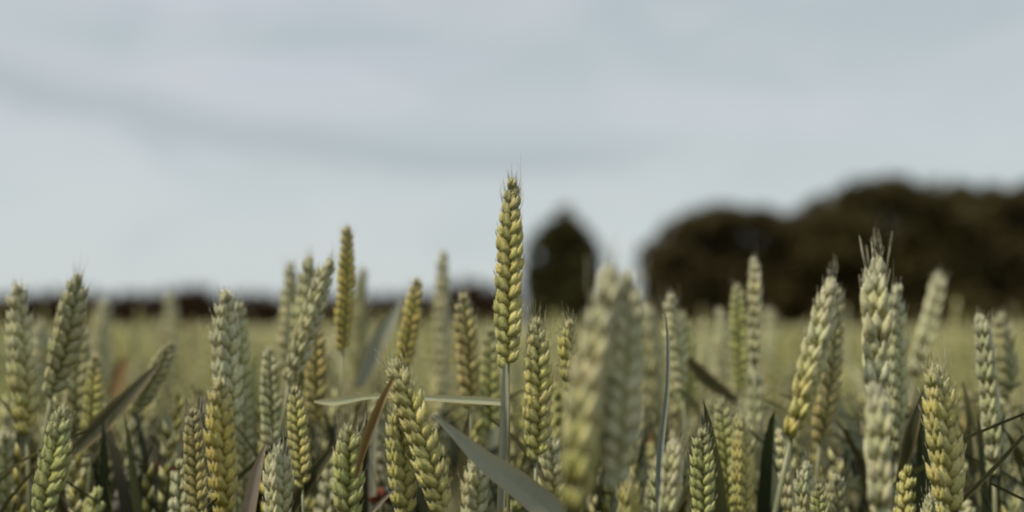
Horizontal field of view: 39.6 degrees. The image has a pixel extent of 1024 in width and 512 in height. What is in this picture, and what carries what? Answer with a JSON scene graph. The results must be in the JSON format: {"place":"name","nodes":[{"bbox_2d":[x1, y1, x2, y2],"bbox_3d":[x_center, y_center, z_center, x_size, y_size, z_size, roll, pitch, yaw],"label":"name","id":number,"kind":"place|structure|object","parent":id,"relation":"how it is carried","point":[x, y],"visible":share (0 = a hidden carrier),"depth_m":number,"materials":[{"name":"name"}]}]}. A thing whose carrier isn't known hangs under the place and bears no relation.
{"place":"outdoors","nodes":[
{"label":"outdoors","id":0,"kind":"place"},
{"bbox_2d":[0,0,1023,326],"label":"sky","id":1,"kind":"structure","parent":0,"point":[154,144],"materials":[{"name":"grey"}]},
{"label":"ground","id":2,"kind":"structure","parent":0,"visible":0},
{"bbox_2d":[0,424,20,511],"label":"wheat plant","id":3,"kind":"object","parent":2,"relation":"on","point":[8,484],"visible":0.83,"depth_m":0.80,"materials":[{"name":"plant"}]},
{"bbox_2d":[0,275,41,511],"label":"wheat plant","id":4,"kind":"object","parent":2,"relation":"on","point":[22,373],"visible":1,"depth_m":0.78,"materials":[{"name":"plant"}]},
{"bbox_2d":[30,316,51,437],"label":"wheat plant","id":5,"kind":"object","parent":2,"relation":"on","point":[41,339],"visible":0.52,"depth_m":1.00,"materials":[{"name":"plant"}]},
{"bbox_2d":[0,287,100,327],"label":"hedge","id":6,"kind":"object","parent":2,"relation":"on","point":[38,301],"visible":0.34,"depth_m":124.70,"materials":[{"name":"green plant"}]},
{"bbox_2d":[31,396,76,511],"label":"wheat plant","id":7,"kind":"object","parent":2,"relation":"on","point":[52,472],"visible":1,"depth_m":0.63,"materials":[{"name":"plant"}]},
{"bbox_2d":[32,260,91,509],"bbox_3d":[-0.247,0.477,0.747,0.046,0.961,0.020,-2,-4,38],"label":"wheat plant","id":8,"kind":"object","parent":2,"relation":"on","point":[65,344],"visible":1,"depth_m":0.76,"materials":[{"name":"plant"}]},
{"bbox_2d":[61,323,94,442],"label":"wheat plant","id":9,"kind":"object","parent":2,"relation":"on","point":[75,387],"visible":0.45,"depth_m":0.86,"materials":[{"name":"plant"}]},
{"bbox_2d":[65,390,105,511],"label":"wheat plant","id":10,"kind":"object","parent":2,"relation":"on","point":[82,467],"visible":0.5,"depth_m":0.83,"materials":[{"name":"plant"}]},
{"bbox_2d":[84,486,105,511],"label":"wheat plant","id":11,"kind":"object","parent":2,"relation":"on","point":[96,493],"visible":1,"depth_m":0.75,"materials":[{"name":"plant"}]},
{"bbox_2d":[18,336,179,487],"bbox_3d":[-0.239,0.500,0.782,0.099,0.918,0.044,0,-3,0],"label":"wheat plant","id":12,"kind":"object","parent":2,"relation":"on","point":[141,391],"visible":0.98,"depth_m":0.80,"materials":[{"name":"plant"}]},
{"bbox_2d":[89,297,113,385],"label":"wheat plant","id":13,"kind":"object","parent":2,"relation":"on","point":[100,339],"visible":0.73,"depth_m":1.25,"materials":[{"name":"plant"}]},
{"bbox_2d":[80,350,127,504],"bbox_3d":[-0.280,0.514,0.963,0.016,0.908,0.346,1,-3,-13],"label":"wheat plant","id":14,"kind":"object","parent":2,"relation":"on","point":[92,404],"visible":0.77,"depth_m":0.82,"materials":[{"name":"plant"}]},
{"bbox_2d":[94,286,171,327],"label":"hedge","id":15,"kind":"object","parent":2,"relation":"on","point":[124,308],"visible":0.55,"depth_m":123.59,"materials":[{"name":"green plant"}]},
{"bbox_2d":[153,317,167,440],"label":"wheat plant","id":16,"kind":"object","parent":2,"relation":"on","point":[157,339],"visible":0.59,"depth_m":1.52,"materials":[{"name":"plant"}]},
{"bbox_2d":[160,284,178,404],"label":"wheat plant","id":17,"kind":"object","parent":2,"relation":"on","point":[169,325],"visible":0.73,"depth_m":1.50,"materials":[{"name":"plant"}]},
{"bbox_2d":[168,458,188,511],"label":"wheat plant","id":18,"kind":"object","parent":2,"relation":"on","point":[174,504],"visible":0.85,"depth_m":0.74,"materials":[{"name":"plant"}]},
{"bbox_2d":[180,397,207,511],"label":"wheat plant","id":19,"kind":"object","parent":2,"relation":"on","point":[196,480],"visible":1,"depth_m":0.65,"materials":[{"name":"plant"}]},
{"bbox_2d":[172,284,215,327],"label":"bush","id":20,"kind":"object","parent":2,"relation":"on","point":[197,303],"visible":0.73,"depth_m":121.41,"materials":[{"name":"green plant"}]},
{"bbox_2d":[202,374,239,511],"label":"wheat plant","id":21,"kind":"object","parent":2,"relation":"on","point":[221,453],"visible":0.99,"depth_m":0.70,"materials":[{"name":"plant"}]},
{"bbox_2d":[208,281,244,511],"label":"wheat plant","id":22,"kind":"object","parent":2,"relation":"on","point":[225,341],"visible":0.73,"depth_m":0.73,"materials":[{"name":"plant"}]},
{"bbox_2d":[234,296,254,499],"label":"wheat plant","id":23,"kind":"object","parent":2,"relation":"on","point":[243,349],"visible":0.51,"depth_m":0.80,"materials":[{"name":"plant"}]},
{"bbox_2d":[232,398,256,511],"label":"wheat plant","id":24,"kind":"object","parent":2,"relation":"on","point":[245,456],"visible":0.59,"depth_m":0.80,"materials":[{"name":"plant"}]},
{"bbox_2d":[214,290,279,327],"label":"hedge","id":25,"kind":"object","parent":2,"relation":"on","point":[262,312],"visible":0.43,"depth_m":127.34,"materials":[{"name":"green plant"}]},
{"bbox_2d":[248,351,260,448],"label":"wheat plant","id":26,"kind":"object","parent":2,"relation":"on","point":[254,368],"visible":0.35,"depth_m":1.26,"materials":[{"name":"plant"}]},
{"bbox_2d":[241,434,295,511],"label":"wheat plant","id":27,"kind":"object","parent":2,"relation":"on","point":[278,480],"visible":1,"depth_m":0.66,"materials":[{"name":"plant"}]},
{"bbox_2d":[257,342,283,452],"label":"wheat plant","id":28,"kind":"object","parent":2,"relation":"on","point":[271,397],"visible":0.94,"depth_m":0.77,"materials":[{"name":"plant"}]},
{"bbox_2d":[275,253,299,436],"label":"wheat plant","id":29,"kind":"object","parent":2,"relation":"on","point":[288,292],"visible":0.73,"depth_m":0.95,"materials":[{"name":"plant"}]},
{"bbox_2d":[283,379,312,511],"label":"wheat plant","id":30,"kind":"object","parent":2,"relation":"on","point":[297,417],"visible":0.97,"depth_m":0.69,"materials":[{"name":"plant"}]},
{"bbox_2d":[283,243,319,469],"bbox_3d":[-0.123,0.476,0.809,0.022,0.970,0.019,-2,-4,39],"label":"wheat plant","id":31,"kind":"object","parent":2,"relation":"on","point":[305,277],"visible":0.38,"depth_m":0.83,"materials":[{"name":"plant"}]},
{"bbox_2d":[267,241,337,503],"bbox_3d":[-0.118,0.475,0.751,0.047,0.966,0.019,-1,-3,18],"label":"wheat plant","id":32,"kind":"object","parent":2,"relation":"on","point":[308,330],"visible":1,"depth_m":0.77,"materials":[{"name":"plant"}]},
{"bbox_2d":[302,319,329,508],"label":"wheat plant","id":33,"kind":"object","parent":2,"relation":"on","point":[316,377],"visible":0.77,"depth_m":0.82,"materials":[{"name":"plant"}]},
{"bbox_2d":[314,457,336,511],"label":"wheat plant","id":34,"kind":"object","parent":2,"relation":"on","point":[322,502],"visible":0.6,"depth_m":0.81,"materials":[{"name":"plant"}]},
{"bbox_2d":[326,345,339,426],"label":"wheat plant","id":35,"kind":"object","parent":2,"relation":"on","point":[332,381],"visible":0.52,"depth_m":1.20,"materials":[{"name":"plant"}]},
{"bbox_2d":[289,367,377,511],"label":"wheat plant","id":36,"kind":"object","parent":2,"relation":"on","point":[347,489],"visible":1,"depth_m":0.64,"materials":[{"name":"plant"}]},
{"bbox_2d":[331,331,354,412],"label":"wheat plant","id":37,"kind":"object","parent":2,"relation":"on","point":[346,382],"visible":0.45,"depth_m":1.52,"materials":[{"name":"plant"}]},
{"bbox_2d":[333,224,357,511],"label":"wheat plant","id":38,"kind":"object","parent":2,"relation":"on","point":[343,313],"visible":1,"depth_m":0.80,"materials":[{"name":"plant"}]},
{"bbox_2d":[278,290,435,327],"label":"hedge","id":39,"kind":"object","parent":2,"relation":"on","point":[386,302],"visible":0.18,"depth_m":127.51,"materials":[{"name":"green plant"}]},
{"bbox_2d":[350,264,369,411],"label":"wheat plant","id":40,"kind":"object","parent":2,"relation":"on","point":[360,326],"visible":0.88,"depth_m":1.10,"materials":[{"name":"plant"}]},
{"bbox_2d":[369,398,394,511],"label":"wheat plant","id":41,"kind":"object","parent":2,"relation":"on","point":[381,455],"visible":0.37,"depth_m":0.86,"materials":[{"name":"plant"}]},
{"bbox_2d":[354,277,424,511],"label":"wheat plant","id":42,"kind":"object","parent":2,"relation":"on","point":[382,335],"visible":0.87,"depth_m":0.82,"materials":[{"name":"plant"}]},
{"bbox_2d":[369,393,418,511],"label":"wheat plant","id":43,"kind":"object","parent":2,"relation":"on","point":[402,485],"visible":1,"depth_m":0.65,"materials":[{"name":"plant"}]},
{"bbox_2d":[354,344,451,511],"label":"wheat plant","id":44,"kind":"object","parent":2,"relation":"on","point":[407,399],"visible":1,"depth_m":0.64,"materials":[{"name":"plant"}]},
{"bbox_2d":[314,162,525,511],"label":"wheat plant","id":45,"kind":"object","parent":2,"relation":"on","point":[508,315],"visible":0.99,"depth_m":0.66,"materials":[{"name":"plant"}]},
{"bbox_2d":[421,402,449,511],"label":"wheat plant","id":46,"kind":"object","parent":2,"relation":"on","point":[440,409],"visible":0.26,"depth_m":0.92,"materials":[{"name":"plant"}]},
{"bbox_2d":[432,246,451,407],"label":"wheat plant","id":47,"kind":"object","parent":2,"relation":"on","point":[441,321],"visible":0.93,"depth_m":1.04,"materials":[{"name":"plant"}]},
{"bbox_2d":[446,466,465,511],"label":"wheat tillers","id":48,"kind":"object","parent":2,"relation":"on","point":[452,505],"depth_m":0.39,"materials":[{"name":"green plant"}]},
{"bbox_2d":[450,285,481,463],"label":"wheat plant","id":49,"kind":"object","parent":2,"relation":"on","point":[468,360],"visible":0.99,"depth_m":0.80,"materials":[{"name":"plant"}]},
{"bbox_2d":[436,275,497,327],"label":"hedge","id":50,"kind":"object","parent":2,"relation":"on","point":[482,302],"visible":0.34,"depth_m":121.87,"materials":[{"name":"green plant"}]},
{"bbox_2d":[458,461,490,511],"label":"wheat plant","id":51,"kind":"object","parent":2,"relation":"on","point":[474,494],"visible":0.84,"depth_m":0.72,"materials":[{"name":"plant"}]},
{"bbox_2d":[476,324,500,456],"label":"wheat plant","id":52,"kind":"object","parent":2,"relation":"on","point":[490,384],"visible":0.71,"depth_m":0.84,"materials":[{"name":"plant"}]},
{"bbox_2d":[4,330,974,407],"bbox_3d":[0.012,1.025,9.695,15.575,1.017,12.546,0,-3,0],"label":"distant wheat","id":53,"kind":"object","parent":2,"relation":"on","point":[268,335],"visible":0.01,"depth_m":9.72,"materials":[{"name":"green plant"}]},
{"bbox_2d":[433,415,565,511],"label":"wheat plant","id":54,"kind":"object","parent":2,"relation":"on","point":[530,494],"visible":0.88,"depth_m":0.63,"materials":[{"name":"plant"}]},
{"bbox_2d":[0,377,1023,511],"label":"wheat undergrowth","id":55,"kind":"object","parent":2,"relation":"on","point":[140,483],"visible":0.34,"depth_m":0.83,"materials":[{"name":"green plant"}]},
{"bbox_2d":[0,298,1023,465],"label":"standing wheat","id":56,"kind":"object","parent":2,"relation":"on","point":[187,362],"visible":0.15,"depth_m":1.87,"materials":[{"name":"plant"}]},
{"bbox_2d":[4,328,1022,363],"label":"wheat canopy","id":57,"kind":"object","parent":2,"relation":"on","point":[268,330],"visible":0.09,"depth_m":31.76,"materials":[{"name":"green plant"}]},
{"bbox_2d":[521,300,555,481],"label":"wheat plant","id":58,"kind":"object","parent":2,"relation":"on","point":[539,392],"visible":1,"depth_m":0.66,"materials":[{"name":"plant"}]},
{"bbox_2d":[550,381,567,484],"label":"wheat plant","id":59,"kind":"object","parent":2,"relation":"on","point":[558,415],"visible":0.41,"depth_m":0.82,"materials":[{"name":"plant"}]},
{"bbox_2d":[519,205,605,327],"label":"tree","id":60,"kind":"object","parent":2,"relation":"on","point":[563,243],"visible":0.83,"depth_m":91.01,"materials":[{"name":"green plant"}]},
{"bbox_2d":[548,304,579,419],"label":"wheat plant","id":61,"kind":"object","parent":2,"relation":"on","point":[567,339],"visible":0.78,"depth_m":0.69,"materials":[{"name":"plant"}]},
{"bbox_2d":[562,229,625,511],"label":"wheat plant","id":62,"kind":"object","parent":2,"relation":"on","point":[585,401],"visible":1,"depth_m":0.46,"materials":[{"name":"plant"}]},
{"bbox_2d":[598,266,648,511],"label":"wheat plant","id":63,"kind":"object","parent":2,"relation":"on","point":[623,414],"visible":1,"depth_m":0.47,"materials":[{"name":"plant"}]},
{"bbox_2d":[617,465,642,511],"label":"wheat plant","id":64,"kind":"object","parent":2,"relation":"on","point":[628,499],"visible":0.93,"depth_m":0.58,"materials":[{"name":"plant"}]},
{"bbox_2d":[643,429,656,511],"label":"wheat plant","id":65,"kind":"object","parent":2,"relation":"on","point":[653,463],"visible":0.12,"depth_m":0.80,"materials":[{"name":"plant"}]},
{"bbox_2d":[647,464,655,511],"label":"wheat plant","id":66,"kind":"object","parent":2,"relation":"on","point":[651,495],"visible":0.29,"depth_m":0.70,"materials":[{"name":"plant"}]},
{"bbox_2d":[640,290,665,433],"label":"wheat plant","id":67,"kind":"object","parent":2,"relation":"on","point":[652,375],"visible":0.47,"depth_m":1.14,"materials":[{"name":"plant"}]},
{"bbox_2d":[656,310,669,511],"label":"wheat plant","id":68,"kind":"object","parent":2,"relation":"on","point":[660,446],"visible":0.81,"depth_m":0.66,"materials":[{"name":"plant"}]},
{"bbox_2d":[658,427,690,511],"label":"wheat plant","id":69,"kind":"object","parent":2,"relation":"on","point":[670,490],"visible":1,"depth_m":0.57,"materials":[{"name":"plant"}]},
{"bbox_2d":[660,285,691,511],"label":"wheat plant","id":70,"kind":"object","parent":2,"relation":"on","point":[679,357],"visible":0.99,"depth_m":0.86,"materials":[{"name":"plant"}]},
{"bbox_2d":[639,237,713,327],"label":"tree","id":71,"kind":"object","parent":2,"relation":"on","point":[672,270],"visible":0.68,"depth_m":103.06,"materials":[{"name":"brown plant"}]},
{"bbox_2d":[683,348,706,442],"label":"wheat plant","id":72,"kind":"object","parent":2,"relation":"on","point":[702,361],"visible":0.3,"depth_m":1.21,"materials":[{"name":"plant"}]},
{"bbox_2d":[687,418,716,511],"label":"wheat plant","id":73,"kind":"object","parent":2,"relation":"on","point":[702,483],"visible":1,"depth_m":0.66,"materials":[{"name":"plant"}]},
{"bbox_2d":[700,317,710,409],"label":"wheat plant","id":74,"kind":"object","parent":2,"relation":"on","point":[704,341],"visible":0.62,"depth_m":1.40,"materials":[{"name":"plant"}]},
{"bbox_2d":[678,309,738,452],"bbox_3d":[0.130,0.499,0.923,0.044,0.934,0.089,0,-3,0],"label":"wheat plant","id":75,"kind":"object","parent":2,"relation":"on","point":[705,378],"visible":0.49,"depth_m":0.98,"materials":[{"name":"plant"}]},
{"bbox_2d":[701,343,718,427],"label":"wheat plant","id":76,"kind":"object","parent":2,"relation":"on","point":[712,370],"visible":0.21,"depth_m":1.49,"materials":[{"name":"plant"}]},
{"bbox_2d":[712,303,729,408],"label":"wheat plant","id":77,"kind":"object","parent":2,"relation":"on","point":[720,341],"visible":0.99,"depth_m":1.09,"materials":[{"name":"plant"}]},
{"bbox_2d":[710,393,735,511],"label":"wheat plant","id":78,"kind":"object","parent":2,"relation":"on","point":[723,426],"visible":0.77,"depth_m":0.76,"materials":[{"name":"plant"}]},
{"bbox_2d":[633,200,816,327],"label":"tree","id":79,"kind":"object","parent":2,"relation":"on","point":[715,231],"visible":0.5,"depth_m":104.89,"materials":[{"name":"green plant"}]},
{"bbox_2d":[641,296,812,327],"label":"undergrowth","id":80,"kind":"object","parent":2,"relation":"on","point":[791,316],"visible":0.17,"depth_m":103.18,"materials":[{"name":"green plant"}]},
{"bbox_2d":[727,278,748,413],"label":"wheat plant","id":81,"kind":"object","parent":2,"relation":"on","point":[738,327],"visible":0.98,"depth_m":0.90,"materials":[{"name":"plant"}]},
{"bbox_2d":[729,407,754,511],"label":"wheat plant","id":82,"kind":"object","parent":2,"relation":"on","point":[741,478],"visible":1,"depth_m":0.74,"materials":[{"name":"plant"}]},
{"bbox_2d":[742,363,764,511],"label":"wheat plant","id":83,"kind":"object","parent":2,"relation":"on","point":[759,416],"visible":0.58,"depth_m":0.87,"materials":[{"name":"plant"}]},
{"bbox_2d":[746,249,762,511],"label":"wheat plant","id":84,"kind":"object","parent":2,"relation":"on","point":[754,300],"visible":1,"depth_m":0.85,"materials":[{"name":"plant"}]},
{"bbox_2d":[763,304,778,409],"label":"wheat plant","id":85,"kind":"object","parent":2,"relation":"on","point":[770,330],"visible":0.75,"depth_m":1.69,"materials":[{"name":"plant"}]},
{"bbox_2d":[775,428,795,511],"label":"wheat plant","id":86,"kind":"object","parent":2,"relation":"on","point":[788,499],"visible":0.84,"depth_m":0.75,"materials":[{"name":"plant"}]},
{"bbox_2d":[778,356,795,424],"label":"wheat plant","id":87,"kind":"object","parent":2,"relation":"on","point":[789,369],"visible":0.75,"depth_m":1.52,"materials":[{"name":"plant"}]},
{"bbox_2d":[792,447,816,511],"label":"wheat plant","id":88,"kind":"object","parent":2,"relation":"on","point":[803,491],"visible":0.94,"depth_m":0.70,"materials":[{"name":"plant"}]},
{"bbox_2d":[772,259,840,511],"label":"wheat plant","id":89,"kind":"object","parent":2,"relation":"on","point":[811,363],"visible":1,"depth_m":0.58,"materials":[{"name":"plant"}]},
{"bbox_2d":[810,438,825,492],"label":"wheat plant","id":90,"kind":"object","parent":2,"relation":"on","point":[813,448],"visible":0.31,"depth_m":0.92,"materials":[{"name":"plant"}]},
{"bbox_2d":[807,477,831,511],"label":"wheat plant","id":91,"kind":"object","parent":2,"relation":"on","point":[819,502],"visible":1,"depth_m":0.66,"materials":[{"name":"plant"}]},
{"bbox_2d":[811,285,846,491],"bbox_3d":[0.175,0.487,0.785,0.018,0.945,0.030,1,-3,-28],"label":"wheat plant","id":92,"kind":"object","parent":2,"relation":"on","point":[826,406],"visible":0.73,"depth_m":0.80,"materials":[{"name":"plant"}]},
{"bbox_2d":[824,472,847,511],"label":"wheat plant","id":93,"kind":"object","parent":2,"relation":"on","point":[836,500],"visible":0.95,"depth_m":0.74,"materials":[{"name":"plant"}]},
{"bbox_2d":[859,231,894,397],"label":"wheat plant","id":94,"kind":"object","parent":2,"relation":"on","point":[876,313],"visible":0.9,"depth_m":0.59,"materials":[{"name":"plant"}]},
{"bbox_2d":[860,370,894,511],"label":"wheat plant","id":95,"kind":"object","parent":2,"relation":"on","point":[877,447],"visible":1,"depth_m":0.54,"materials":[{"name":"plant"}]},
{"bbox_2d":[781,172,1007,327],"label":"tree","id":96,"kind":"object","parent":2,"relation":"on","point":[842,222],"visible":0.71,"depth_m":101.21,"materials":[{"name":"green plant"}]},
{"bbox_2d":[886,277,910,508],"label":"wheat plant","id":97,"kind":"object","parent":2,"relation":"on","point":[898,382],"visible":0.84,"depth_m":0.78,"materials":[{"name":"plant"}]},
{"bbox_2d":[892,464,915,511],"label":"wheat plant","id":98,"kind":"object","parent":2,"relation":"on","point":[903,498],"visible":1,"depth_m":0.70,"materials":[{"name":"plant"}]},
{"bbox_2d":[815,291,1023,327],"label":"undergrowth","id":99,"kind":"object","parent":2,"relation":"on","point":[852,302],"visible":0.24,"depth_m":99.32,"materials":[{"name":"green plant"}]},
{"bbox_2d":[904,265,950,429],"bbox_3d":[0.300,0.488,1.027,0.047,0.966,0.032,0,-3,0],"label":"wheat plant","id":100,"kind":"object","parent":2,"relation":"on","point":[927,332],"visible":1,"depth_m":1.04,"materials":[{"name":"plant"}]},
{"bbox_2d":[895,343,1023,511],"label":"wheat plant","id":101,"kind":"object","parent":2,"relation":"on","point":[946,459],"visible":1,"depth_m":0.64,"materials":[{"name":"plant"}]},
{"bbox_2d":[958,382,977,507],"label":"wheat plant","id":102,"kind":"object","parent":2,"relation":"on","point":[968,416],"visible":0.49,"depth_m":0.80,"materials":[{"name":"plant"}]},
{"bbox_2d":[920,178,1023,297],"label":"tree","id":103,"kind":"object","parent":2,"relation":"on","point":[974,195],"visible":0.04,"depth_m":109.95,"materials":[{"name":"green plant"}]},
{"bbox_2d":[972,307,1002,511],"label":"wheat plant","id":104,"kind":"object","parent":2,"relation":"on","point":[989,397],"visible":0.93,"depth_m":0.75,"materials":[{"name":"plant"}]},
{"bbox_2d":[971,180,1023,302],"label":"tree","id":105,"kind":"object","parent":2,"relation":"on","point":[1005,250],"visible":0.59,"depth_m":106.40,"materials":[{"name":"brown plant"}]},
{"bbox_2d":[987,392,1010,511],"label":"wheat plant","id":106,"kind":"object","parent":2,"relation":"on","point":[1005,464],"visible":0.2,"depth_m":0.80,"materials":[{"name":"plant"}]},
{"bbox_2d":[991,308,1018,473],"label":"wheat plant","id":107,"kind":"object","parent":2,"relation":"on","point":[1006,358],"visible":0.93,"depth_m":0.88,"materials":[{"name":"plant"}]},
{"bbox_2d":[1004,463,1023,511],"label":"wheat plant","id":108,"kind":"object","parent":2,"relation":"on","point":[1014,504],"visible":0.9,"depth_m":0.79,"materials":[{"name":"plant"}]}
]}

